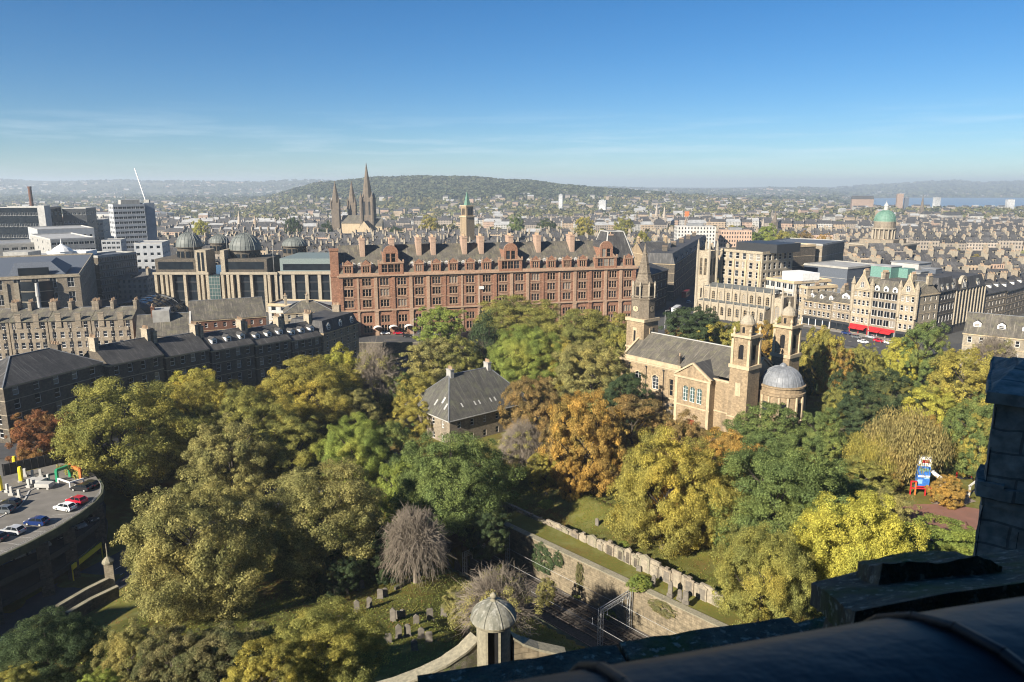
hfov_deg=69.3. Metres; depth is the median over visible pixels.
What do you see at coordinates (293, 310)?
tenement
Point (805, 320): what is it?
display window
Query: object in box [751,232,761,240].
tree
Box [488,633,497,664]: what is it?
doorway
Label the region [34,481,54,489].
concrete block
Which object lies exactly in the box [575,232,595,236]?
tenement
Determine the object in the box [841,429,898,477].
tree
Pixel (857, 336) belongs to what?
car
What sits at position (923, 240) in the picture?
tenement
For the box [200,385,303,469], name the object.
tree
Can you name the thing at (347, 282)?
window
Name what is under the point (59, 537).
car
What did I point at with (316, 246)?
tenement
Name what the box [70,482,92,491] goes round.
car
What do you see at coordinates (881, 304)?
window
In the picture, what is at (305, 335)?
terrace house
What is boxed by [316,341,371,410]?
tree
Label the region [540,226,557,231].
tenement
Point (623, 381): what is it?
tree
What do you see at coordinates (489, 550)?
tree
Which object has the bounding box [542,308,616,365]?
tree
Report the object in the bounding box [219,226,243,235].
tenement
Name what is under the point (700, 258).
window
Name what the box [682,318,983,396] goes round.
shopping street
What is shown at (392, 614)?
gravestone
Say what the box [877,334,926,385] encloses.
tree
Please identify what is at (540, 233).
tenement
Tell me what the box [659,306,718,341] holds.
tree
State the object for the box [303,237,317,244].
tenement
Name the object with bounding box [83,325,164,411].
terrace house
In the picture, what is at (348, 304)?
window
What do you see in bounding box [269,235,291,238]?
tenement
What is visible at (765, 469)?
tree
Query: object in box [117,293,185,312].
glass canopy
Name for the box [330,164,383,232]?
cathedral
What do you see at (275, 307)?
office building
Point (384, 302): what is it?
window
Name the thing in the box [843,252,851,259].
tenement
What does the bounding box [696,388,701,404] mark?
window
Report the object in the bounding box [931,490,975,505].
garden path
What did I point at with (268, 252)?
tenement
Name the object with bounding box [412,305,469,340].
tree
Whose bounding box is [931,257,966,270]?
tenement
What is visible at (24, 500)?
kerb
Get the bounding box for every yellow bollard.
[0,476,4,491]
[17,466,24,482]
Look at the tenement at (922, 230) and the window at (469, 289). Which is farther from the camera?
the tenement at (922, 230)
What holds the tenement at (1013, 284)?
on the terrain
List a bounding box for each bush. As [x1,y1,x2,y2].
[77,665,123,681]
[441,584,470,626]
[522,461,549,484]
[535,577,557,605]
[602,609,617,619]
[618,540,629,547]
[625,572,652,592]
[896,529,933,552]
[903,513,975,555]
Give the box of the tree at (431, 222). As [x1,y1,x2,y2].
[418,214,440,230]
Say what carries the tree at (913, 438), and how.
on the terrain
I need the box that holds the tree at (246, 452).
[180,411,275,505]
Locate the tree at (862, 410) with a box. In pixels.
[828,388,888,437]
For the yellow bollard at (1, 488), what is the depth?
155.32 m
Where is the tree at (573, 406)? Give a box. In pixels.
[538,387,629,497]
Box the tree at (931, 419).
[907,414,952,468]
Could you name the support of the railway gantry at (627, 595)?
on the terrain
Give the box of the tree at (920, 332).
[898,319,950,388]
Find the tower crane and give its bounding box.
[134,168,149,202]
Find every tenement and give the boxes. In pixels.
[0,299,15,359]
[8,298,53,354]
[47,297,96,355]
[91,297,145,344]
[118,267,154,298]
[157,231,177,237]
[158,234,176,244]
[170,248,176,254]
[178,231,207,239]
[202,241,230,258]
[204,228,219,235]
[215,259,220,264]
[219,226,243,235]
[222,233,236,241]
[232,230,257,236]
[242,226,260,232]
[252,234,266,241]
[257,232,278,237]
[258,239,282,254]
[259,227,277,234]
[265,236,292,241]
[266,246,285,257]
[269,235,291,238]
[274,228,295,234]
[278,231,298,237]
[282,292,331,323]
[292,234,313,239]
[296,228,319,236]
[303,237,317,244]
[306,245,319,251]
[308,239,334,249]
[312,236,327,242]
[313,228,342,238]
[319,244,358,251]
[328,234,352,242]
[334,240,366,247]
[337,237,358,242]
[352,232,372,239]
[355,229,377,234]
[360,236,387,242]
[367,239,396,244]
[370,227,387,231]
[371,229,395,234]
[373,231,398,239]
[394,238,414,243]
[396,230,410,235]
[398,233,423,241]
[405,228,427,236]
[412,225,429,230]
[419,233,441,243]
[427,228,449,235]
[444,235,459,242]
[449,227,459,234]
[469,236,497,242]
[475,226,489,231]
[475,229,487,235]
[486,227,507,235]
[489,233,512,239]
[500,232,520,241]
[507,230,524,235]
[517,237,543,241]
[521,233,550,240]
[528,229,547,235]
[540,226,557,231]
[548,230,573,236]
[551,234,574,240]
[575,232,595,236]
[575,233,596,240]
[627,228,656,238]
[630,236,653,243]
[631,236,670,266]
[636,263,668,310]
[647,232,707,301]
[650,227,671,231]
[655,235,673,241]
[657,229,673,238]
[711,243,732,270]
[774,226,799,232]
[782,228,810,237]
[797,283,837,322]
[799,225,825,230]
[809,227,832,239]
[826,226,845,239]
[826,236,849,247]
[834,233,857,239]
[843,242,868,255]
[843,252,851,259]
[843,255,874,261]
[845,228,868,235]
[849,229,868,235]
[852,247,889,259]
[855,256,880,263]
[857,233,870,239]
[863,239,903,251]
[868,249,912,259]
[876,255,920,264]
[884,247,907,253]
[896,230,904,238]
[899,231,910,242]
[903,246,933,253]
[906,249,956,261]
[908,231,939,249]
[909,227,935,234]
[927,242,959,253]
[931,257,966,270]
[932,228,957,234]
[938,235,965,249]
[939,249,971,256]
[941,232,970,237]
[945,265,986,278]
[947,252,990,269]
[954,228,979,234]
[957,226,981,231]
[959,247,988,253]
[962,234,997,250]
[965,249,1004,255]
[966,232,992,236]
[975,229,1006,234]
[977,227,1006,231]
[978,263,1012,278]
[978,271,1006,314]
[981,250,1016,268]
[983,243,1013,252]
[992,231,1023,253]
[995,268,1023,315]
[997,256,1023,268]
[999,249,1023,259]
[1001,228,1023,237]
[1004,261,1023,272]
[1013,268,1023,279]
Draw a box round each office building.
[0,205,62,239]
[0,239,34,255]
[0,253,97,308]
[3,239,108,255]
[28,225,94,238]
[30,232,95,251]
[62,207,100,250]
[93,251,137,300]
[97,218,110,250]
[101,238,126,250]
[134,240,170,285]
[267,299,331,324]
[674,223,715,248]
[718,227,751,246]
[766,270,831,322]
[792,242,815,269]
[803,260,873,292]
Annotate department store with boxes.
[935,271,986,332]
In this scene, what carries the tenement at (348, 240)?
on the terrain
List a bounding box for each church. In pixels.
[237,210,241,225]
[620,301,805,437]
[654,205,658,218]
[662,207,665,219]
[694,239,796,324]
[772,211,777,228]
[849,202,918,249]
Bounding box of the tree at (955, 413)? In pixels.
[939,391,993,477]
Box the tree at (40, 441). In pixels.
[3,409,76,462]
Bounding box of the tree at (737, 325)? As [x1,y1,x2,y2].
[721,321,757,345]
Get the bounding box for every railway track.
[457,570,593,646]
[467,563,618,647]
[479,558,642,640]
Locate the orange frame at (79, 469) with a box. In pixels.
[69,463,82,478]
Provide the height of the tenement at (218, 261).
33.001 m
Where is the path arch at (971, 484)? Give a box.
[968,481,974,496]
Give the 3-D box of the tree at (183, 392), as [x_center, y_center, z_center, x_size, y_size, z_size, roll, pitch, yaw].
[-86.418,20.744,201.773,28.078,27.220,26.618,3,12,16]
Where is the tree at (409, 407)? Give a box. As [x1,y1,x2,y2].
[383,397,431,435]
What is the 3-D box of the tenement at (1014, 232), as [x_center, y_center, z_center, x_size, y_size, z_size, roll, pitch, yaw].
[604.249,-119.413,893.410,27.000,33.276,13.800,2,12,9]
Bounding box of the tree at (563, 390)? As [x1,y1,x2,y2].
[520,385,578,435]
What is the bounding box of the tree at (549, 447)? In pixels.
[533,418,592,468]
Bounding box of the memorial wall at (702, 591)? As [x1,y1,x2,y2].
[500,500,722,606]
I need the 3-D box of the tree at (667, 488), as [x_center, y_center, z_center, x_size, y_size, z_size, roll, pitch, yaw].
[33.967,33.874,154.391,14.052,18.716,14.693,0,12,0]
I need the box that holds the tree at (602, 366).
[549,338,632,406]
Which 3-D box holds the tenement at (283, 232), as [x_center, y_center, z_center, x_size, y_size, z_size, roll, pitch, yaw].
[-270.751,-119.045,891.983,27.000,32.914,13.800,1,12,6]
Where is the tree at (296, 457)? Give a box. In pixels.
[249,415,334,489]
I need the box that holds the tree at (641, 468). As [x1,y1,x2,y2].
[603,424,744,559]
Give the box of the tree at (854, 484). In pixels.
[793,465,877,531]
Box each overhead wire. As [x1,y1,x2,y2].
[472,558,621,640]
[495,556,645,635]
[508,548,675,633]
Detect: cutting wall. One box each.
[439,561,588,647]
[493,521,728,635]
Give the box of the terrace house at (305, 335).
[279,311,321,381]
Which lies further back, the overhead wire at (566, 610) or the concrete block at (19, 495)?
the concrete block at (19, 495)
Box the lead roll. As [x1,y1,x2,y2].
[509,596,1023,681]
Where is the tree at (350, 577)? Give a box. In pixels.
[314,545,367,597]
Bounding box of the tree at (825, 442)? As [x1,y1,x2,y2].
[794,407,847,464]
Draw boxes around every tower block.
[108,198,157,251]
[559,194,562,209]
[599,199,606,210]
[895,193,903,208]
[903,197,908,209]
[932,197,940,207]
[1005,199,1014,209]
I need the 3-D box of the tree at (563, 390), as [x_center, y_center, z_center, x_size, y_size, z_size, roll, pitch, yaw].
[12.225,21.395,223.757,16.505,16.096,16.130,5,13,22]
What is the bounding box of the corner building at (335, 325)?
[289,302,359,367]
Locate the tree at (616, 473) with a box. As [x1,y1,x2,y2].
[581,414,633,482]
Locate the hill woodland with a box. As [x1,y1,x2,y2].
[0,175,1023,203]
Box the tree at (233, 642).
[160,619,277,681]
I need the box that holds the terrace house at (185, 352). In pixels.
[149,321,209,398]
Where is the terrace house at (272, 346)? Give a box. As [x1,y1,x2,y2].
[243,313,291,388]
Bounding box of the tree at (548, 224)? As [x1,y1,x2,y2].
[535,218,556,228]
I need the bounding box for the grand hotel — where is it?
[329,230,638,335]
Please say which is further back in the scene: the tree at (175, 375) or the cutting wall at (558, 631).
the tree at (175, 375)
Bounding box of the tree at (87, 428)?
[37,376,214,496]
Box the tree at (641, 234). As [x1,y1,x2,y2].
[634,230,650,243]
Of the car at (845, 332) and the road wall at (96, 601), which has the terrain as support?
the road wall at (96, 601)
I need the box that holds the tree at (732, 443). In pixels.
[692,426,765,490]
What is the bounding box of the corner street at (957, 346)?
[922,343,961,354]
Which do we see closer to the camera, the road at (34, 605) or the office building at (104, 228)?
the road at (34, 605)
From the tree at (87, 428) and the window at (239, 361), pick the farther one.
the window at (239, 361)
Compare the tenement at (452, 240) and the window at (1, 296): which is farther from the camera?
the tenement at (452, 240)
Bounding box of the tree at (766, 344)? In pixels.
[755,320,773,358]
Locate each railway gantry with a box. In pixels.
[462,534,509,575]
[592,590,632,645]
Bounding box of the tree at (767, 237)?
[753,223,782,240]
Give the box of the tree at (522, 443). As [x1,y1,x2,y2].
[496,417,547,478]
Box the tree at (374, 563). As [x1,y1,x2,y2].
[358,526,405,584]
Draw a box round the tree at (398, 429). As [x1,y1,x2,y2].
[364,420,425,486]
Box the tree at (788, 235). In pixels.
[771,230,799,239]
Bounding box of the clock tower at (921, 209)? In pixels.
[919,198,923,213]
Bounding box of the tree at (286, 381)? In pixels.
[254,354,363,434]
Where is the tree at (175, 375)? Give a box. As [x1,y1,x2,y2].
[165,366,225,411]
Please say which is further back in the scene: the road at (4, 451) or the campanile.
the campanile
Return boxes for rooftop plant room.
[870,264,914,277]
[890,260,932,269]
[912,269,929,273]
[921,267,942,273]
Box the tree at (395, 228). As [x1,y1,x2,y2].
[387,226,403,232]
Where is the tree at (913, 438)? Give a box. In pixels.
[860,403,957,483]
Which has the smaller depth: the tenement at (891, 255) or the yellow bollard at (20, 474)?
the yellow bollard at (20, 474)
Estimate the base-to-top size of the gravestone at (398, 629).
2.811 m
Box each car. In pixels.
[0,497,22,505]
[0,504,15,514]
[0,524,26,535]
[0,531,8,541]
[23,515,49,526]
[53,501,76,511]
[56,533,62,540]
[65,494,87,504]
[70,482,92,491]
[74,520,87,529]
[83,479,99,488]
[84,513,99,522]
[403,333,412,336]
[841,330,851,334]
[851,334,861,338]
[857,339,868,343]
[865,334,876,338]
[873,338,883,342]
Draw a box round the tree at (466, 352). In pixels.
[427,334,483,377]
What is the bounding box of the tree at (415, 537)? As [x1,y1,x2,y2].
[375,501,456,589]
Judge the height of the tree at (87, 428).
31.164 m
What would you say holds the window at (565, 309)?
in the grand hotel
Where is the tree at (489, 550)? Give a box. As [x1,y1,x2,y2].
[459,507,512,560]
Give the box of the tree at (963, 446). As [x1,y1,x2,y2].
[951,411,992,480]
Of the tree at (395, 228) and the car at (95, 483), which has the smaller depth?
the car at (95, 483)
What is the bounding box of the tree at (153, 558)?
[109,464,278,626]
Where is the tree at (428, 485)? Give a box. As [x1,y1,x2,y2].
[387,430,529,543]
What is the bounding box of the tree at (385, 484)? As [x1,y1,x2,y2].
[371,455,425,523]
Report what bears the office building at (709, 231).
on the terrain
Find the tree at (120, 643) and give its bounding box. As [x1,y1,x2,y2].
[90,617,165,681]
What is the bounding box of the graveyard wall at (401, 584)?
[394,571,421,589]
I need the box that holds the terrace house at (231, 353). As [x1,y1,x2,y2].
[196,316,256,392]
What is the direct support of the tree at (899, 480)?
on the terrain
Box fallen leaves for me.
[61,368,977,650]
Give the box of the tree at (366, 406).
[321,385,384,435]
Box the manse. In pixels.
[406,358,527,442]
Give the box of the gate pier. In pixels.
[102,543,114,587]
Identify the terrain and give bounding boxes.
[0,180,1023,681]
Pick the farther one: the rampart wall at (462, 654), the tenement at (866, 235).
the tenement at (866, 235)
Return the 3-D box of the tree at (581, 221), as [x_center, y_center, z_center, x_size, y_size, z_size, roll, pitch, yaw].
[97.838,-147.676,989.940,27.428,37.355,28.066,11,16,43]
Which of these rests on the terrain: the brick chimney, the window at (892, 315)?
the brick chimney
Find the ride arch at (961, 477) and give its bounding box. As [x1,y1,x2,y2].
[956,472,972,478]
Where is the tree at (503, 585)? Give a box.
[447,558,545,638]
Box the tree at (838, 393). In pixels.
[814,384,865,426]
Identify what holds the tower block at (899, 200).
on the terrain
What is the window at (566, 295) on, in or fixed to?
in the grand hotel
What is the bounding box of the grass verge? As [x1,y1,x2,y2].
[502,511,756,624]
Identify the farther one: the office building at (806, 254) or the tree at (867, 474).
the office building at (806, 254)
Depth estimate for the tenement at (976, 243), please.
783.78 m
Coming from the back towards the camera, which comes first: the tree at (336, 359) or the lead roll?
the tree at (336, 359)
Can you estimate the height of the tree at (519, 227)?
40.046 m
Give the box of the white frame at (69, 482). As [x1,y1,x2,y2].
[57,478,83,486]
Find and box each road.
[0,351,430,457]
[0,450,399,660]
[359,327,678,344]
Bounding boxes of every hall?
[188,296,266,332]
[770,238,844,261]
[850,196,873,208]
[920,211,933,216]
[941,212,962,216]
[969,213,983,218]
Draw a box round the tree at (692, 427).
[650,408,718,469]
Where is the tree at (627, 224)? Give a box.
[613,216,634,235]
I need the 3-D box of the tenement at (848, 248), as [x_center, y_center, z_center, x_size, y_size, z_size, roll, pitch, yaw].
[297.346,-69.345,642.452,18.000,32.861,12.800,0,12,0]
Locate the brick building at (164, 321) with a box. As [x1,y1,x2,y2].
[135,303,192,337]
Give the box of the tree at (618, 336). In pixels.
[596,326,625,375]
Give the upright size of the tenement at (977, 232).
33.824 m
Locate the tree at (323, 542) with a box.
[242,456,391,596]
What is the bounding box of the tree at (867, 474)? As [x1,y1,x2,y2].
[830,454,900,502]
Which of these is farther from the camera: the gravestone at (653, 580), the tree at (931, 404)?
the tree at (931, 404)
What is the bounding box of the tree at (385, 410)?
[373,366,414,416]
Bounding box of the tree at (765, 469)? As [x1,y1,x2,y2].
[700,437,851,563]
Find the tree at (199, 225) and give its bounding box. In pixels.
[191,220,210,234]
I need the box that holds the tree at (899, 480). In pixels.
[882,470,903,489]
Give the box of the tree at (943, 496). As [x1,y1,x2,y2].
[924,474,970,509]
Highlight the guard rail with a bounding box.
[0,483,100,553]
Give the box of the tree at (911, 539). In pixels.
[869,518,927,551]
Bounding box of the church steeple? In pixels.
[625,237,659,348]
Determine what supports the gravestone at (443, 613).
on the terrain
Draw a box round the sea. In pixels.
[874,198,1023,206]
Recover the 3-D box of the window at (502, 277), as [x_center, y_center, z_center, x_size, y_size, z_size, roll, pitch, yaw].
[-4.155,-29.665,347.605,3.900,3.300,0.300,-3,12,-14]
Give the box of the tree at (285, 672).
[222,635,303,681]
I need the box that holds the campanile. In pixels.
[459,193,474,241]
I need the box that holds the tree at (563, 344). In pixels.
[534,336,589,389]
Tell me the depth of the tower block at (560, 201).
2257.43 m
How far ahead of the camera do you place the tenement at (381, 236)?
783.06 m
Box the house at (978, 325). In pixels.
[959,312,1023,374]
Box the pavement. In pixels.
[803,325,902,342]
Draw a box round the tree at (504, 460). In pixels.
[471,441,509,493]
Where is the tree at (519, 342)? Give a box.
[483,324,570,391]
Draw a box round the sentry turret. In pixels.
[470,592,516,665]
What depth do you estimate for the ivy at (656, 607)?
129.24 m
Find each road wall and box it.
[55,578,109,614]
[65,585,119,616]
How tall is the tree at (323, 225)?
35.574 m
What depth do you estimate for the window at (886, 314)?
329.50 m
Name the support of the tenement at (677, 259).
on the terrain
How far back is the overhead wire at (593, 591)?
136.95 m
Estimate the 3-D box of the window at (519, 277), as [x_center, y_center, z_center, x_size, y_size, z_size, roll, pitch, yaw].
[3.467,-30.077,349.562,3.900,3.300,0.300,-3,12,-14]
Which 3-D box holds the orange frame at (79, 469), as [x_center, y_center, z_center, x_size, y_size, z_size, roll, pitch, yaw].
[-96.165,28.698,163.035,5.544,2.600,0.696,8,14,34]
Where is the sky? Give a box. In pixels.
[0,0,1023,187]
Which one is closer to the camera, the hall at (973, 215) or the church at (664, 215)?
the church at (664, 215)
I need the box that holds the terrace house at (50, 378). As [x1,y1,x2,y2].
[0,340,104,443]
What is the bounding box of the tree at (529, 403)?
[498,375,566,435]
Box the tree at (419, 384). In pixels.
[391,371,437,417]
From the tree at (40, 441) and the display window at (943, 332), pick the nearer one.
the tree at (40, 441)
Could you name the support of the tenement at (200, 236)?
on the terrain
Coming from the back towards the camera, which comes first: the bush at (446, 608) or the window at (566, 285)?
the window at (566, 285)
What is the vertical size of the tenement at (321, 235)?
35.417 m
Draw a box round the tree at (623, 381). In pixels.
[602,372,654,427]
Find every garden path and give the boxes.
[897,504,978,540]
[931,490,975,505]
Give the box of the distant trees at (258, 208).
[0,179,1023,282]
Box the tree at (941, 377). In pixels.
[926,347,992,419]
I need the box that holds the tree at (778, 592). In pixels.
[708,520,817,624]
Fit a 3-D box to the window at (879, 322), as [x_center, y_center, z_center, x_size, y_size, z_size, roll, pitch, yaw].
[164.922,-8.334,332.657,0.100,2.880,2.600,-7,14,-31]
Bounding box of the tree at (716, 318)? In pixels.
[684,307,727,339]
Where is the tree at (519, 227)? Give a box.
[507,215,524,230]
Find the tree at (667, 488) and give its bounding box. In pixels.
[642,459,704,541]
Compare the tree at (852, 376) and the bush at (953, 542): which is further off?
the tree at (852, 376)
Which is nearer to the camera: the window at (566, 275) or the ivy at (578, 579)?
the ivy at (578, 579)
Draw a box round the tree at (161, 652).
[130,622,214,681]
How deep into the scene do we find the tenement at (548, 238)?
798.69 m
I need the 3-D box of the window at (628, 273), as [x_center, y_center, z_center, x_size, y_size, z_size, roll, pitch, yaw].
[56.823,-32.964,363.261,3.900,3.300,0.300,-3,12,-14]
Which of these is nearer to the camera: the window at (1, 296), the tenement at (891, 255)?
the window at (1, 296)
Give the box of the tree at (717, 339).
[694,321,739,345]
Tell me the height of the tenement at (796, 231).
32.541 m
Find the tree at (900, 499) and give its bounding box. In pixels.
[858,487,920,531]
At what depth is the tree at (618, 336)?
282.89 m
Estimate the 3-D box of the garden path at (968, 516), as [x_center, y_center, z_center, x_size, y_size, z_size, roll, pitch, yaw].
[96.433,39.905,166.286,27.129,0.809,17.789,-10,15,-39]
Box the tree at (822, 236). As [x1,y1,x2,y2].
[816,233,831,239]
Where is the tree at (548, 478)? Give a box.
[525,450,563,491]
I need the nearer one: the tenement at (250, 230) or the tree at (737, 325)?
the tree at (737, 325)
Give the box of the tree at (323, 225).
[318,220,332,231]
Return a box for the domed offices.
[152,227,331,311]
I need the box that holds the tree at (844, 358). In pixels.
[811,340,854,393]
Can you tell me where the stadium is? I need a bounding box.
[96,211,174,217]
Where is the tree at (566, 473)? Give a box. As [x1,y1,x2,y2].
[555,457,584,502]
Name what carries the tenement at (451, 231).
on the terrain
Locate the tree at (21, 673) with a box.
[0,661,46,681]
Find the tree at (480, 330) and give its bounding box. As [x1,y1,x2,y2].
[467,310,511,374]
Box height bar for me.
[71,542,102,580]
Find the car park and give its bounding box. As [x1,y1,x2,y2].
[0,463,108,624]
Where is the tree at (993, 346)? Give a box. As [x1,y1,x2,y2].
[960,329,1020,387]
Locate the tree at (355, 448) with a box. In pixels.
[309,411,390,498]
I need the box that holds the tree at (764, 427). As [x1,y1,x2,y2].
[720,401,815,452]
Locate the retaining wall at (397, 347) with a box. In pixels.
[359,341,501,352]
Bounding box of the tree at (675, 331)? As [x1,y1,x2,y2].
[664,327,687,336]
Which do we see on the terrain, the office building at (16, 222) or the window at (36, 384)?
the office building at (16, 222)
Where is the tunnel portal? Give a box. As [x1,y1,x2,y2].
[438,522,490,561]
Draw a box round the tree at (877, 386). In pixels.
[855,367,924,420]
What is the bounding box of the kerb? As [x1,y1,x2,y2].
[0,484,59,517]
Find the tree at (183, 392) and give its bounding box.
[137,368,246,470]
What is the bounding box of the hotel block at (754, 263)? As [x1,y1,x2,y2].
[719,240,800,287]
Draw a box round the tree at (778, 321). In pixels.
[764,316,801,359]
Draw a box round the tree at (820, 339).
[799,325,844,395]
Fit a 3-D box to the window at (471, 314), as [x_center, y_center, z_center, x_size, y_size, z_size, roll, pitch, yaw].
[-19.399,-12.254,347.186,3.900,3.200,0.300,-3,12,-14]
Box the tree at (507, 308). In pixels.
[471,294,560,344]
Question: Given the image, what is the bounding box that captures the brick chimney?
[27,186,33,205]
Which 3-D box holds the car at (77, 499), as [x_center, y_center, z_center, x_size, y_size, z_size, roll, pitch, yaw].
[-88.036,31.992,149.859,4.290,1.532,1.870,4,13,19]
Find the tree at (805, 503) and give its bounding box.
[784,491,848,555]
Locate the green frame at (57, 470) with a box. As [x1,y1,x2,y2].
[54,464,71,481]
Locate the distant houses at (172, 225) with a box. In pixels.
[0,179,1023,234]
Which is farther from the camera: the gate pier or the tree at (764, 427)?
the tree at (764, 427)
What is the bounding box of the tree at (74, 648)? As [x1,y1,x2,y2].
[0,604,111,681]
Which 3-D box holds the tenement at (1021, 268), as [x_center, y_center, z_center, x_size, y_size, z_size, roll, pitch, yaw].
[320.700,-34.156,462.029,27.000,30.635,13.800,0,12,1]
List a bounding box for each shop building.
[801,283,842,328]
[830,283,850,330]
[848,268,885,334]
[868,270,911,338]
[895,272,940,338]
[917,274,956,335]
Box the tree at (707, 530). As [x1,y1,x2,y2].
[683,455,746,551]
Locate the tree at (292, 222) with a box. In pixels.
[282,217,302,233]
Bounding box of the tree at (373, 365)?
[348,337,406,415]
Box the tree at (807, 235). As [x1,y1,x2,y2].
[798,230,814,238]
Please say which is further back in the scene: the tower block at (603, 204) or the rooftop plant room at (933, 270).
the tower block at (603, 204)
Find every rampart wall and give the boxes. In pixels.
[377,632,476,681]
[511,631,565,660]
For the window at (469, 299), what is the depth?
345.73 m
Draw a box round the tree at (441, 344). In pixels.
[399,336,473,386]
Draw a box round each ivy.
[529,541,554,575]
[552,550,563,567]
[575,561,583,589]
[647,599,676,618]
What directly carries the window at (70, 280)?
in the office building at (41, 280)
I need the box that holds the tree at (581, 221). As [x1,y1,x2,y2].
[573,216,593,234]
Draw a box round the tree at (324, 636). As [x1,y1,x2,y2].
[253,594,392,681]
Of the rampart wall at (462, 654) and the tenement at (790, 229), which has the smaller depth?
the rampart wall at (462, 654)
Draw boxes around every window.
[0,295,4,305]
[0,429,3,437]
[12,386,18,394]
[13,279,20,288]
[14,398,20,408]
[33,381,38,389]
[35,393,40,402]
[49,278,56,287]
[53,376,58,383]
[54,388,60,397]
[56,401,61,410]
[67,277,74,286]
[69,291,75,299]
[72,371,76,378]
[90,366,94,374]
[91,378,95,386]
[114,366,119,374]
[128,363,132,371]
[129,378,133,386]
[141,360,145,368]
[142,375,146,382]
[153,358,157,365]
[155,372,159,379]
[170,357,174,365]
[180,355,184,363]
[191,353,195,361]
[197,252,204,270]
[201,351,204,359]
[215,351,219,358]
[216,364,220,371]
[226,349,229,356]
[227,362,230,369]
[237,360,240,367]
[344,279,352,286]
[344,290,353,296]
[345,301,353,307]
[362,278,370,285]
[362,289,371,296]
[363,300,371,306]
[364,316,372,322]
[364,325,372,332]
[380,278,388,284]
[380,288,388,295]
[381,299,389,306]
[381,315,389,321]
[382,325,389,331]
[398,277,405,284]
[398,288,406,294]
[398,299,406,305]
[399,314,406,320]
[399,324,407,330]
[415,277,423,283]
[415,287,423,294]
[416,298,423,304]
[416,323,423,329]
[432,276,440,283]
[432,287,440,293]
[433,297,440,303]
[449,276,457,282]
[449,286,457,292]
[450,297,457,303]
[466,275,473,281]
[466,286,473,292]
[466,296,474,302]
[467,311,474,317]
[467,321,474,327]
[483,275,490,281]
[483,285,490,291]
[483,295,490,301]
[499,274,506,280]
[499,284,506,291]
[515,274,522,280]
[515,284,522,290]
[531,294,538,299]
[532,273,538,279]
[532,283,538,289]
[547,273,554,279]
[547,283,554,289]
[547,293,554,299]
[563,272,570,278]
[563,282,570,288]
[563,292,569,298]
[563,307,569,313]
[578,292,585,298]
[579,272,585,278]
[579,282,585,288]
[593,306,600,311]
[594,271,601,277]
[594,281,600,287]
[594,291,600,297]
[608,305,615,311]
[609,271,616,277]
[609,281,615,286]
[609,291,615,296]
[623,305,630,310]
[624,270,631,276]
[624,280,630,286]
[624,290,630,296]
[652,375,658,388]
[669,379,672,395]
[683,385,687,400]
[689,387,694,402]
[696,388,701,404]
[700,258,702,274]
[704,258,706,274]
[759,312,762,321]
[774,306,778,319]
[797,403,801,419]
[802,317,828,327]
[831,322,847,330]
[850,328,866,333]
[869,331,893,338]
[870,318,875,324]
[871,309,876,315]
[872,301,877,306]
[873,292,878,298]
[876,319,881,325]
[877,310,882,316]
[878,301,883,307]
[879,293,884,298]
[883,320,888,326]
[884,302,889,308]
[884,311,888,317]
[885,293,890,299]
[889,321,894,327]
[890,312,895,318]
[891,303,896,309]
[892,294,896,300]
[896,333,906,338]
[940,327,950,335]
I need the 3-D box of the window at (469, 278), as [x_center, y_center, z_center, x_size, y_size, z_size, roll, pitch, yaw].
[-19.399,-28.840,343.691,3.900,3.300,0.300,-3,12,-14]
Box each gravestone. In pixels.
[354,599,359,612]
[366,596,372,607]
[376,589,383,598]
[383,587,388,596]
[384,633,391,642]
[390,607,395,621]
[395,624,402,638]
[396,610,401,618]
[400,609,405,617]
[404,624,411,636]
[411,639,417,650]
[413,614,419,623]
[417,627,424,638]
[425,631,432,642]
[427,608,433,620]
[440,605,446,616]
[636,565,641,571]
[651,575,656,586]
[666,580,672,598]
[676,589,682,601]
[682,590,689,605]
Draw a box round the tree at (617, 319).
[573,309,626,354]
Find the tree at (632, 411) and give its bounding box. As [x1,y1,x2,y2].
[593,394,673,456]
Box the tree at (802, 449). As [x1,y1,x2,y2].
[772,448,835,518]
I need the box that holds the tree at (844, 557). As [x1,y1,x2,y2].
[789,490,930,615]
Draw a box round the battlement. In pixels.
[417,549,1023,681]
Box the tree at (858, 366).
[847,343,883,384]
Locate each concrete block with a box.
[4,483,8,492]
[8,486,14,495]
[15,489,22,497]
[23,468,28,476]
[25,479,32,487]
[26,477,46,484]
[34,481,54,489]
[38,469,43,476]
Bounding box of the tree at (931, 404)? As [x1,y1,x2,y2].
[900,384,957,435]
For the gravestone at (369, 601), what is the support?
on the terrain
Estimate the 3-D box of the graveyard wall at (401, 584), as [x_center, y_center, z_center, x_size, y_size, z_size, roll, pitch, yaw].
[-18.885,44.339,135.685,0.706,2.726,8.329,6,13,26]
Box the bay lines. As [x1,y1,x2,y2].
[0,507,83,551]
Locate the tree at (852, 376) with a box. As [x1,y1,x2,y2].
[822,369,871,417]
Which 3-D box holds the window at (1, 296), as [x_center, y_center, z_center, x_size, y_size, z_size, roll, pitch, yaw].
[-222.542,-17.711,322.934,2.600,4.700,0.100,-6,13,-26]
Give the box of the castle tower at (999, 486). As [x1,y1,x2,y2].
[973,356,1023,554]
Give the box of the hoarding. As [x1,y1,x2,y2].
[1,452,59,475]
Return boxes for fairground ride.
[909,455,944,495]
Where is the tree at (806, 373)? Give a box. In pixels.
[799,364,817,404]
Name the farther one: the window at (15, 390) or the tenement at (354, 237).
the tenement at (354, 237)
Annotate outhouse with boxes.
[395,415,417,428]
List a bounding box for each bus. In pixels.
[671,305,680,311]
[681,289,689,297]

